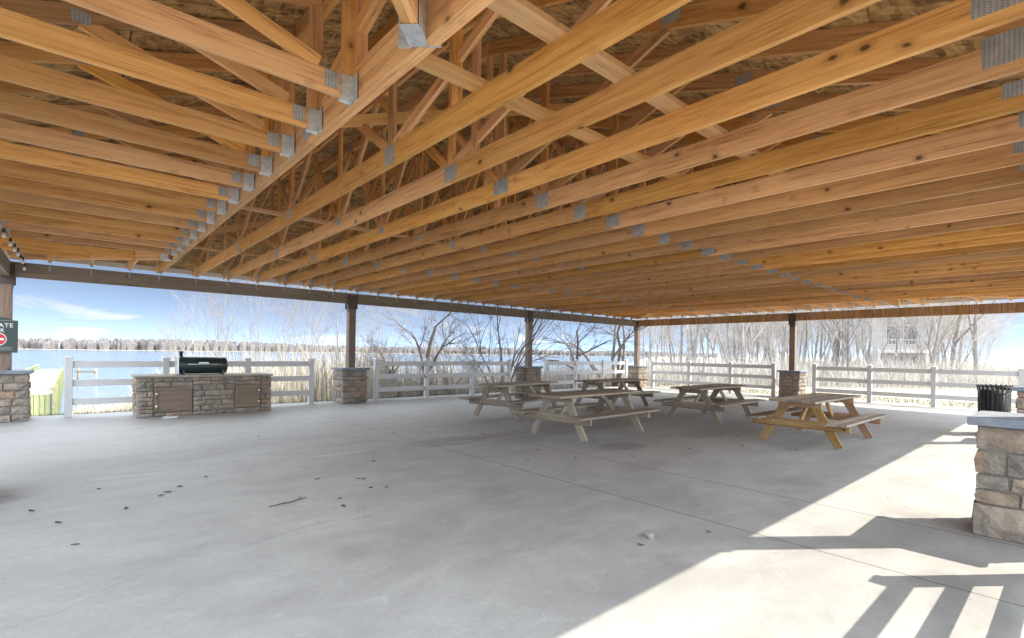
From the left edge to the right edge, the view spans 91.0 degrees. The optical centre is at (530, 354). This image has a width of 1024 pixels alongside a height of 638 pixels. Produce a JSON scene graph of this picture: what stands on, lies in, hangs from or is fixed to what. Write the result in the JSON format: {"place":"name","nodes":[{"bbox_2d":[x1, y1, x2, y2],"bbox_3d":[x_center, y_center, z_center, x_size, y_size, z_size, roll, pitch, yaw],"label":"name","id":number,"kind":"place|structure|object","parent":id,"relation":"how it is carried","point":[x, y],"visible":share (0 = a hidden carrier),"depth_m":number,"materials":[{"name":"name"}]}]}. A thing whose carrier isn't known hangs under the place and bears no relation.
{"place":"outdoors","nodes":[
{"label":"outdoors","id":0,"kind":"place"},
{"bbox_2d":[131,373,272,417],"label":"grill island","id":1,"kind":"structure","parent":0,"point":[158,395],"depth_m":10.57,"materials":[{"name":"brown stone"}]},
{"bbox_2d":[175,351,227,374],"bbox_3d":[-7.106,0.187,10.890,0.930,0.495,0.415,1,0,-42],"label":"smoker grill","id":2,"kind":"object","parent":1,"relation":"on","point":[184,365],"visible":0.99,"depth_m":10.75,"materials":[{"name":"black metal"}]},
{"bbox_2d":[12,347,644,415],"bbox_3d":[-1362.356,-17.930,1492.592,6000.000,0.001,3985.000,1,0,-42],"label":"lake","id":3,"kind":"structure","parent":0,"point":[43,358],"depth_m":132.97,"materials":[{"name":"blue liquid"}]},
{"bbox_2d":[75,368,96,379],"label":"mooring frame","id":4,"kind":"object","parent":3,"relation":"in","point":[78,371],"visible":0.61,"depth_m":43.91,"materials":[{"name":"white wood"}]},
{"bbox_2d":[50,349,641,356],"bbox_3d":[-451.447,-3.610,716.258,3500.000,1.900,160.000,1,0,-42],"label":"shore","id":5,"kind":"structure","parent":0,"point":[249,351],"depth_m":660.40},
{"bbox_2d":[18,338,718,356],"bbox_3d":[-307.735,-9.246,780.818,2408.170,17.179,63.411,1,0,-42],"label":"wood","id":6,"kind":"object","parent":5,"relation":"on","point":[90,344],"visible":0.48,"depth_m":650.62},
{"bbox_2d":[0,386,1023,637],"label":"concrete floor","id":7,"kind":"structure","parent":0,"point":[460,526],"depth_m":4.00,"materials":[{"name":"grey concrete"}]},
{"bbox_2d":[64,356,314,417],"bbox_3d":[-7.397,0.725,11.468,4.764,1.320,0.144,1,0,-42],"label":"rail fence","id":8,"kind":"object","parent":7,"relation":"on","point":[166,363],"visible":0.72,"depth_m":10.52,"materials":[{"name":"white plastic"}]},
{"bbox_2d":[373,358,511,400],"bbox_3d":[-2.566,0.794,15.875,5.024,1.320,0.144,1,0,-42],"label":"rail fence","id":9,"kind":"object","parent":7,"relation":"on","point":[426,387],"visible":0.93,"depth_m":15.31,"materials":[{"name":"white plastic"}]},
{"bbox_2d":[458,380,559,419],"bbox_3d":[-0.278,1.007,11.360,1.519,0.724,2.299,1,0,35],"label":"picnic table","id":10,"kind":"object","parent":7,"relation":"on","point":[509,402],"visible":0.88,"depth_m":10.86,"materials":[{"name":"brown wood"}]},
{"bbox_2d":[0,0,1023,544],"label":"pavilion","id":11,"kind":"structure","parent":7,"relation":"on","point":[638,160],"depth_m":4.75,"materials":[{"name":"brown wood"}]},
{"bbox_2d":[0,317,17,352],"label":"private sign","id":12,"kind":"object","parent":11,"relation":"attached to","point":[8,335],"visible":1,"depth_m":9.24,"materials":[{"name":"metal"}]},
{"bbox_2d":[0,223,25,269],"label":"string lights","id":13,"kind":"object","parent":11,"relation":"hanging from","point":[14,249],"visible":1,"depth_m":7.23,"materials":[{"name":"glass"}]},
{"bbox_2d":[511,389,659,441],"bbox_3d":[1.008,1.027,8.851,1.519,0.724,2.293,1,0,45],"label":"picnic table","id":14,"kind":"object","parent":7,"relation":"on","point":[540,414],"visible":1,"depth_m":8.55,"materials":[{"name":"brown wood"}]},
{"bbox_2d":[544,359,627,390],"bbox_3d":[2.381,0.865,20.386,4.994,1.320,0.144,1,0,-42],"label":"rail fence","id":15,"kind":"object","parent":7,"relation":"on","point":[576,363],"visible":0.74,"depth_m":19.81,"materials":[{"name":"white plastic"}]},
{"bbox_2d":[562,378,660,406],"bbox_3d":[2.176,1.042,13.408,2.294,0.724,1.519,1,0,-44],"label":"picnic table","id":16,"kind":"object","parent":7,"relation":"on","point":[599,383],"visible":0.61,"depth_m":13.40,"materials":[{"name":"brown wood"}]},
{"bbox_2d":[653,384,765,423],"bbox_3d":[4.019,1.071,11.232,2.298,0.724,1.519,1,0,-44],"label":"picnic table","id":17,"kind":"object","parent":7,"relation":"on","point":[720,405],"visible":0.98,"depth_m":10.90,"materials":[{"name":"brown wood"}]},
{"bbox_2d":[651,360,776,395],"bbox_3d":[7.030,0.934,19.999,0.144,1.320,5.244,1,0,-42],"label":"rail fence","id":18,"kind":"object","parent":7,"relation":"on","point":[730,375],"visible":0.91,"depth_m":19.73,"materials":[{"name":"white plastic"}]},
{"bbox_2d":[743,393,887,448],"bbox_3d":[4.873,1.085,8.560,2.298,0.724,1.519,1,0,-42],"label":"picnic table","id":19,"kind":"object","parent":7,"relation":"on","point":[805,408],"visible":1,"depth_m":8.22,"materials":[{"name":"brown wood"}]},
{"bbox_2d":[812,363,1023,406],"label":"rail fence","id":20,"kind":"object","parent":7,"relation":"on","point":[933,371],"visible":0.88,"depth_m":15.16,"materials":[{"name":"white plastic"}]},
{"bbox_2d":[975,384,1013,411],"bbox_3d":[8.718,1.021,9.466,0.541,0.888,0.540,1,0,-42],"label":"trash can","id":21,"kind":"object","parent":7,"relation":"on","point":[998,398],"visible":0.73,"depth_m":9.31,"materials":[{"name":"black metal"}]},
{"bbox_2d":[8,257,1023,363],"label":"sky","id":22,"kind":"structure","parent":0,"point":[56,310],"materials":[{"name":"blue"}]},
{"bbox_2d":[591,365,1023,410],"bbox_3d":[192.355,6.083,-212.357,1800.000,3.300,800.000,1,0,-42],"label":"ground","id":23,"kind":"structure","parent":0,"point":[972,392],"depth_m":22.86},
{"bbox_2d":[25,364,63,415],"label":"boardwalk","id":24,"kind":"structure","parent":23,"relation":"on","point":[46,383],"depth_m":21.36,"materials":[{"name":"brown wood"}]},
{"bbox_2d":[141,303,192,372],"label":"sapling","id":25,"kind":"object","parent":23,"relation":"on","point":[170,340],"visible":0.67,"depth_m":20.16,"materials":[{"name":"grey plant"}]},
{"bbox_2d":[148,323,190,372],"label":"sapling","id":26,"kind":"object","parent":23,"relation":"on","point":[169,346],"visible":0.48,"depth_m":26.31,"materials":[{"name":"grey plant"}]},
{"bbox_2d":[145,293,228,355],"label":"sapling","id":27,"kind":"object","parent":23,"relation":"on","point":[188,329],"visible":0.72,"depth_m":18.90,"materials":[{"name":"grey plant"}]},
{"bbox_2d":[149,292,238,355],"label":"sapling","id":28,"kind":"object","parent":23,"relation":"on","point":[190,299],"visible":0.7,"depth_m":23.05,"materials":[{"name":"grey plant"}]},
{"bbox_2d":[196,298,255,372],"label":"sapling","id":29,"kind":"object","parent":23,"relation":"on","point":[229,334],"visible":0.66,"depth_m":24.56,"materials":[{"name":"grey plant"}]},
{"bbox_2d":[191,277,262,355],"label":"sapling","id":30,"kind":"object","parent":23,"relation":"on","point":[216,336],"visible":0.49,"depth_m":20.72,"materials":[{"name":"grey plant"}]},
{"bbox_2d":[203,277,283,369],"bbox_3d":[-10.900,-1.383,19.575,3.875,7.615,3.592,1,0,-42],"label":"sapling","id":31,"kind":"object","parent":23,"relation":"on","point":[257,314],"visible":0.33,"depth_m":19.51,"materials":[{"name":"grey plant"}]},
{"bbox_2d":[234,300,302,370],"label":"sapling","id":32,"kind":"object","parent":23,"relation":"on","point":[272,332],"visible":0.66,"depth_m":25.87,"materials":[{"name":"grey plant"}]},
{"bbox_2d":[250,297,315,360],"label":"sapling","id":33,"kind":"object","parent":23,"relation":"on","point":[278,327],"visible":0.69,"depth_m":23.12,"materials":[{"name":"grey plant"}]},
{"bbox_2d":[271,299,336,401],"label":"sapling","id":34,"kind":"object","parent":23,"relation":"on","point":[305,331],"visible":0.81,"depth_m":18.07,"materials":[{"name":"grey plant"}]},
{"bbox_2d":[268,285,341,367],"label":"sapling","id":35,"kind":"object","parent":23,"relation":"on","point":[307,323],"visible":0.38,"depth_m":23.92,"materials":[{"name":"grey plant"}]},
{"bbox_2d":[272,284,339,369],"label":"sapling","id":36,"kind":"object","parent":23,"relation":"on","point":[295,302],"visible":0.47,"depth_m":20.69,"materials":[{"name":"grey plant"}]},
{"bbox_2d":[287,288,370,366],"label":"sapling","id":37,"kind":"object","parent":23,"relation":"on","point":[328,317],"visible":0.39,"depth_m":18.78,"materials":[{"name":"grey plant"}]},
{"bbox_2d":[299,287,374,381],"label":"sapling","id":38,"kind":"object","parent":23,"relation":"on","point":[326,323],"visible":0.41,"depth_m":21.87,"materials":[{"name":"grey plant"}]},
{"bbox_2d":[323,291,387,358],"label":"sapling","id":39,"kind":"object","parent":23,"relation":"on","point":[360,323],"visible":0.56,"depth_m":22.18,"materials":[{"name":"grey plant"}]},
{"bbox_2d":[72,326,650,413],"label":"reeds","id":40,"kind":"object","parent":23,"relation":"on","point":[323,389],"visible":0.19,"depth_m":15.85,"materials":[{"name":"beige plant"}]},
{"bbox_2d":[356,306,392,360],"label":"sapling","id":41,"kind":"object","parent":23,"relation":"on","point":[374,327],"visible":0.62,"depth_m":26.81,"materials":[{"name":"grey plant"}]},
{"bbox_2d":[344,326,416,396],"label":"bare tree","id":42,"kind":"object","parent":23,"relation":"on","point":[380,354],"visible":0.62,"depth_m":16.25,"materials":[{"name":"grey plant"}]},
{"bbox_2d":[356,293,407,359],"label":"sapling","id":43,"kind":"object","parent":23,"relation":"on","point":[383,322],"visible":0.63,"depth_m":22.09,"materials":[{"name":"grey plant"}]},
{"bbox_2d":[371,295,449,371],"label":"sapling","id":44,"kind":"object","parent":23,"relation":"on","point":[412,324],"visible":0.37,"depth_m":25.07,"materials":[{"name":"grey plant"}]},
{"bbox_2d":[382,315,475,393],"bbox_3d":[-3.950,0.301,19.839,3.534,3.592,5.176,1,0,17],"label":"bare shrub","id":45,"kind":"object","parent":23,"relation":"on","point":[432,350],"visible":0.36,"depth_m":20.31,"materials":[{"name":"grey plant"}]},
{"bbox_2d":[365,292,523,392],"bbox_3d":[-2.654,-1.223,16.176,6.458,6.298,3.414,1,0,7],"label":"bare tree","id":46,"kind":"object","parent":23,"relation":"on","point":[428,351],"visible":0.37,"depth_m":17.13,"materials":[{"name":"brown plant"}]},
{"bbox_2d":[395,311,513,394],"bbox_3d":[-2.913,0.055,16.701,3.984,3.384,4.777,1,0,-42],"label":"bare shrub","id":47,"kind":"object","parent":23,"relation":"on","point":[433,358],"visible":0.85,"depth_m":16.56,"materials":[{"name":"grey plant"}]},
{"bbox_2d":[370,293,610,392],"bbox_3d":[-1.127,-2.063,17.636,10.850,7.670,7.336,1,0,-5],"label":"bare tree","id":48,"kind":"object","parent":23,"relation":"on","point":[522,348],"visible":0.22,"depth_m":17.78,"materials":[{"name":"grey plant"}]},
{"bbox_2d":[356,352,665,398],"bbox_3d":[0.105,1.178,22.243,15.598,2.815,12.714,1,0,-18],"label":"shore brush","id":49,"kind":"object","parent":23,"relation":"on","point":[497,379],"visible":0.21,"depth_m":18.82,"materials":[{"name":"beige plant"}]},
{"bbox_2d":[31,383,1017,416],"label":"grass","id":50,"kind":"structure","parent":23,"relation":"on","point":[875,397],"depth_m":17.24,"materials":[{"name":"beige plant"}]},
{"bbox_2d":[504,308,651,388],"bbox_3d":[1.531,-1.585,22.541,6.073,7.651,9.807,1,0,-5],"label":"bare tree","id":51,"kind":"object","parent":23,"relation":"on","point":[572,358],"visible":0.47,"depth_m":21.20,"materials":[{"name":"brown plant"}]},
{"bbox_2d":[502,312,708,385],"bbox_3d":[3.992,-2.808,24.530,7.752,9.369,10.208,1,0,-42],"label":"bare tree","id":52,"kind":"object","parent":23,"relation":"on","point":[621,356],"visible":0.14,"depth_m":23.68,"materials":[{"name":"brown plant"}]},
{"bbox_2d":[620,318,663,364],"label":"woodland tree","id":53,"kind":"object","parent":23,"relation":"on","point":[645,342],"visible":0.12,"depth_m":51.07,"materials":[{"name":"grey plant"}]},
{"bbox_2d":[646,318,655,363],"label":"woodland tree","id":54,"kind":"object","parent":23,"relation":"on","point":[650,335],"visible":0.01,"depth_m":37.06,"materials":[{"name":"grey plant"}]},
{"bbox_2d":[642,316,698,377],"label":"woodland tree","id":55,"kind":"object","parent":23,"relation":"on","point":[663,353],"visible":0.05,"depth_m":33.61,"materials":[{"name":"grey plant"}]},
{"bbox_2d":[665,317,676,361],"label":"woodland tree","id":56,"kind":"object","parent":23,"relation":"on","point":[669,340],"depth_m":38.22,"materials":[{"name":"grey plant"}]},
{"bbox_2d":[680,316,682,362],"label":"woodland tree","id":57,"kind":"object","parent":23,"relation":"on","point":[681,344],"depth_m":37.33,"materials":[{"name":"grey plant"}]},
{"bbox_2d":[652,315,711,370],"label":"woodland tree","id":58,"kind":"object","parent":23,"relation":"on","point":[677,340],"visible":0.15,"depth_m":46.93,"materials":[{"name":"grey plant"}]},
{"bbox_2d":[685,316,691,366],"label":"woodland tree","id":59,"kind":"object","parent":23,"relation":"on","point":[688,343],"visible":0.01,"depth_m":29.04,"materials":[{"name":"grey plant"}]},
{"bbox_2d":[688,316,694,367],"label":"woodland tree","id":60,"kind":"object","parent":23,"relation":"on","point":[692,350],"depth_m":36.10,"materials":[{"name":"grey plant"}]},
{"bbox_2d":[692,315,728,368],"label":"woodland tree","id":61,"kind":"object","parent":23,"relation":"on","point":[696,345],"depth_m":32.95,"materials":[{"name":"grey plant"}]},
{"bbox_2d":[700,313,733,378],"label":"woodland tree","id":62,"kind":"object","parent":23,"relation":"on","point":[709,347],"depth_m":27.40,"materials":[{"name":"grey plant"}]},
{"bbox_2d":[695,314,742,370],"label":"woodland tree","id":63,"kind":"object","parent":23,"relation":"on","point":[720,338],"visible":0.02,"depth_m":32.81,"materials":[{"name":"grey plant"}]},
{"bbox_2d":[700,315,750,367],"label":"woodland tree","id":64,"kind":"object","parent":23,"relation":"on","point":[723,341],"visible":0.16,"depth_m":60.72,"materials":[{"name":"grey plant"}]},
{"bbox_2d":[693,313,759,357],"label":"woodland tree","id":65,"kind":"object","parent":23,"relation":"on","point":[725,337],"visible":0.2,"depth_m":36.59,"materials":[{"name":"grey plant"}]},
{"bbox_2d":[724,313,733,373],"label":"woodland tree","id":66,"kind":"object","parent":23,"relation":"on","point":[728,341],"depth_m":30.77,"materials":[{"name":"grey plant"}]},
{"bbox_2d":[702,316,762,358],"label":"woodland tree","id":67,"kind":"object","parent":23,"relation":"on","point":[726,341],"visible":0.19,"depth_m":59.81,"materials":[{"name":"grey plant"}]},
{"bbox_2d":[702,312,780,363],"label":"woodland tree","id":68,"kind":"object","parent":23,"relation":"on","point":[748,345],"visible":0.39,"depth_m":31.09,"materials":[{"name":"grey plant"}]},
{"bbox_2d":[709,312,775,383],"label":"woodland tree","id":69,"kind":"object","parent":23,"relation":"on","point":[752,333],"visible":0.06,"depth_m":27.34,"materials":[{"name":"grey plant"}]},
{"bbox_2d":[729,310,796,364],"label":"woodland tree","id":70,"kind":"object","parent":23,"relation":"on","point":[759,338],"visible":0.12,"depth_m":38.17,"materials":[{"name":"grey plant"}]},
{"bbox_2d":[746,311,783,379],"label":"woodland tree","id":71,"kind":"object","parent":23,"relation":"on","point":[763,339],"visible":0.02,"depth_m":31.78,"materials":[{"name":"grey plant"}]},
{"bbox_2d":[762,311,785,362],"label":"woodland tree","id":72,"kind":"object","parent":23,"relation":"on","point":[770,325],"visible":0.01,"depth_m":28.08,"materials":[{"name":"grey plant"}]},
{"bbox_2d":[782,311,786,368],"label":"woodland tree","id":73,"kind":"object","parent":23,"relation":"on","point":[783,354],"depth_m":29.34,"materials":[{"name":"grey plant"}]},
{"bbox_2d":[756,323,815,358],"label":"woodland tree","id":74,"kind":"object","parent":23,"relation":"on","point":[798,343],"visible":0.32,"depth_m":46.10,"materials":[{"name":"grey plant"}]},
{"bbox_2d":[747,309,825,379],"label":"woodland tree","id":75,"kind":"object","parent":23,"relation":"on","point":[769,338],"visible":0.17,"depth_m":27.80,"materials":[{"name":"grey plant"}]},
{"bbox_2d":[769,310,814,363],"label":"woodland tree","id":76,"kind":"object","parent":23,"relation":"on","point":[781,338],"visible":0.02,"depth_m":40.74,"materials":[{"name":"grey plant"}]},
{"bbox_2d":[768,309,830,362],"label":"woodland tree","id":77,"kind":"object","parent":23,"relation":"on","point":[798,329],"visible":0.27,"depth_m":37.08,"materials":[{"name":"grey plant"}]},
{"bbox_2d":[777,309,836,360],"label":"woodland tree","id":78,"kind":"object","parent":23,"relation":"on","point":[816,332],"visible":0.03,"depth_m":47.76,"materials":[{"name":"grey plant"}]},
{"bbox_2d":[803,309,816,360],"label":"woodland tree","id":79,"kind":"object","parent":23,"relation":"on","point":[807,327],"depth_m":34.87,"materials":[{"name":"grey plant"}]},
{"bbox_2d":[815,310,822,357],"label":"woodland tree","id":80,"kind":"object","parent":23,"relation":"on","point":[821,346],"depth_m":38.16,"materials":[{"name":"grey plant"}]},
{"bbox_2d":[775,307,866,377],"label":"bare tree","id":81,"kind":"object","parent":23,"relation":"on","point":[847,340],"visible":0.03,"depth_m":26.85,"materials":[{"name":"grey plant"}]},
{"bbox_2d":[628,350,1023,389],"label":"undergrowth","id":82,"kind":"object","parent":23,"relation":"on","point":[960,378],"visible":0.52,"depth_m":26.66,"materials":[{"name":"beige plant"}]},
{"bbox_2d":[799,319,853,361],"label":"woodland tree","id":83,"kind":"object","parent":23,"relation":"on","point":[823,340],"visible":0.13,"depth_m":55.74,"materials":[{"name":"grey plant"}]},
{"bbox_2d":[829,310,840,383],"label":"bare tree","id":84,"kind":"object","parent":23,"relation":"on","point":[838,351],"visible":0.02,"depth_m":29.00,"materials":[{"name":"grey plant"}]},
{"bbox_2d":[821,307,853,384],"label":"woodland tree","id":85,"kind":"object","parent":23,"relation":"on","point":[832,341],"depth_m":27.54,"materials":[{"name":"grey plant"}]},
{"bbox_2d":[839,309,844,377],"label":"woodland tree","id":86,"kind":"object","parent":23,"relation":"on","point":[842,356],"depth_m":28.57,"materials":[{"name":"grey plant"}]},
{"bbox_2d":[819,307,869,363],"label":"woodland tree","id":87,"kind":"object","parent":23,"relation":"on","point":[828,341],"visible":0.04,"depth_m":29.43,"materials":[{"name":"grey plant"}]},
{"bbox_2d":[800,305,899,377],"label":"woodland tree","id":88,"kind":"object","parent":23,"relation":"on","point":[858,341],"visible":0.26,"depth_m":28.23,"materials":[{"name":"grey plant"}]},
{"bbox_2d":[846,319,872,378],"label":"woodland tree","id":89,"kind":"object","parent":23,"relation":"on","point":[866,357],"depth_m":29.25,"materials":[{"name":"grey plant"}]},
{"bbox_2d":[860,307,925,361],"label":"woodland tree","id":90,"kind":"object","parent":23,"relation":"on","point":[903,334],"visible":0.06,"depth_m":32.83,"materials":[{"name":"grey plant"}]},
{"bbox_2d":[872,304,933,368],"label":"house","id":91,"kind":"structure","parent":23,"relation":"on","point":[890,352],"depth_m":37.93,"materials":[{"name":"white"}]},
{"bbox_2d":[833,302,978,385],"bbox_3d":[20.346,-1.523,27.759,6.620,7.131,6.631,1,0,44],"label":"woodland tree","id":92,"kind":"object","parent":23,"relation":"on","point":[882,340],"visible":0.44,"depth_m":28.17,"materials":[{"name":"grey plant"}]},
{"bbox_2d":[854,304,967,377],"bbox_3d":[22.947,-1.040,31.099,5.688,6.164,5.698,1,0,8],"label":"woodland tree","id":93,"kind":"object","parent":23,"relation":"on","point":[918,341],"visible":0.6,"depth_m":30.86,"materials":[{"name":"grey plant"}]},
{"bbox_2d":[873,305,966,362],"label":"woodland tree","id":94,"kind":"object","parent":23,"relation":"on","point":[922,332],"visible":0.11,"depth_m":36.61,"materials":[{"name":"grey plant"}]},
{"bbox_2d":[886,302,957,380],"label":"woodland tree","id":95,"kind":"object","parent":23,"relation":"on","point":[931,357],"visible":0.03,"depth_m":28.03,"materials":[{"name":"grey plant"}]},
{"bbox_2d":[891,301,974,378],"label":"woodland tree","id":96,"kind":"object","parent":23,"relation":"on","point":[928,330],"visible":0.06,"depth_m":33.15,"materials":[{"name":"grey plant"}]},
{"bbox_2d":[885,302,984,365],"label":"woodland tree","id":97,"kind":"object","parent":23,"relation":"on","point":[943,330],"visible":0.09,"depth_m":34.47,"materials":[{"name":"grey plant"}]},
{"bbox_2d":[929,302,949,368],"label":"woodland tree","id":98,"kind":"object","parent":23,"relation":"on","point":[937,332],"depth_m":28.34,"materials":[{"name":"grey plant"}]},
{"bbox_2d":[939,301,978,383],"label":"bare tree","id":99,"kind":"object","parent":23,"relation":"on","point":[975,355],"visible":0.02,"depth_m":28.91,"materials":[{"name":"grey plant"}]},
{"bbox_2d":[901,299,1023,380],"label":"woodland tree","id":100,"kind":"object","parent":23,"relation":"on","point":[960,338],"visible":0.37,"depth_m":28.76,"materials":[{"name":"grey plant"}]},
{"bbox_2d":[921,299,1017,375],"bbox_3d":[25.604,-4.453,31.824,6.656,13.188,8.038,1,0,-21],"label":"woodland tree","id":101,"kind":"object","parent":23,"relation":"on","point":[948,342],"visible":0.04,"depth_m":31.23,"materials":[{"name":"grey plant"}]},
{"bbox_2d":[944,318,996,361],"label":"woodland tree","id":102,"kind":"object","parent":23,"relation":"on","point":[964,356],"visible":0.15,"depth_m":58.64,"materials":[{"name":"grey plant"}]},
{"bbox_2d":[950,300,995,376],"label":"bare tree","id":103,"kind":"object","parent":23,"relation":"on","point":[956,335],"visible":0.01,"depth_m":30.05,"materials":[{"name":"grey plant"}]},
{"bbox_2d":[930,299,1022,381],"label":"woodland tree","id":104,"kind":"object","parent":23,"relation":"on","point":[940,341],"visible":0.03,"depth_m":27.03,"materials":[{"name":"grey plant"}]},
{"bbox_2d":[941,304,1023,365],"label":"woodland tree","id":105,"kind":"object","parent":23,"relation":"on","point":[989,350],"visible":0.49,"depth_m":42.61,"materials":[{"name":"grey plant"}]},
{"bbox_2d":[952,314,1019,364],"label":"woodland tree","id":106,"kind":"object","parent":23,"relation":"on","point":[981,349],"visible":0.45,"depth_m":38.43,"materials":[{"name":"grey plant"}]},
{"bbox_2d":[593,357,1023,376],"bbox_3d":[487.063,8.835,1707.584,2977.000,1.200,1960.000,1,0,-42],"label":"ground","id":107,"kind":"structure","parent":0,"point":[995,362],"depth_m":340.52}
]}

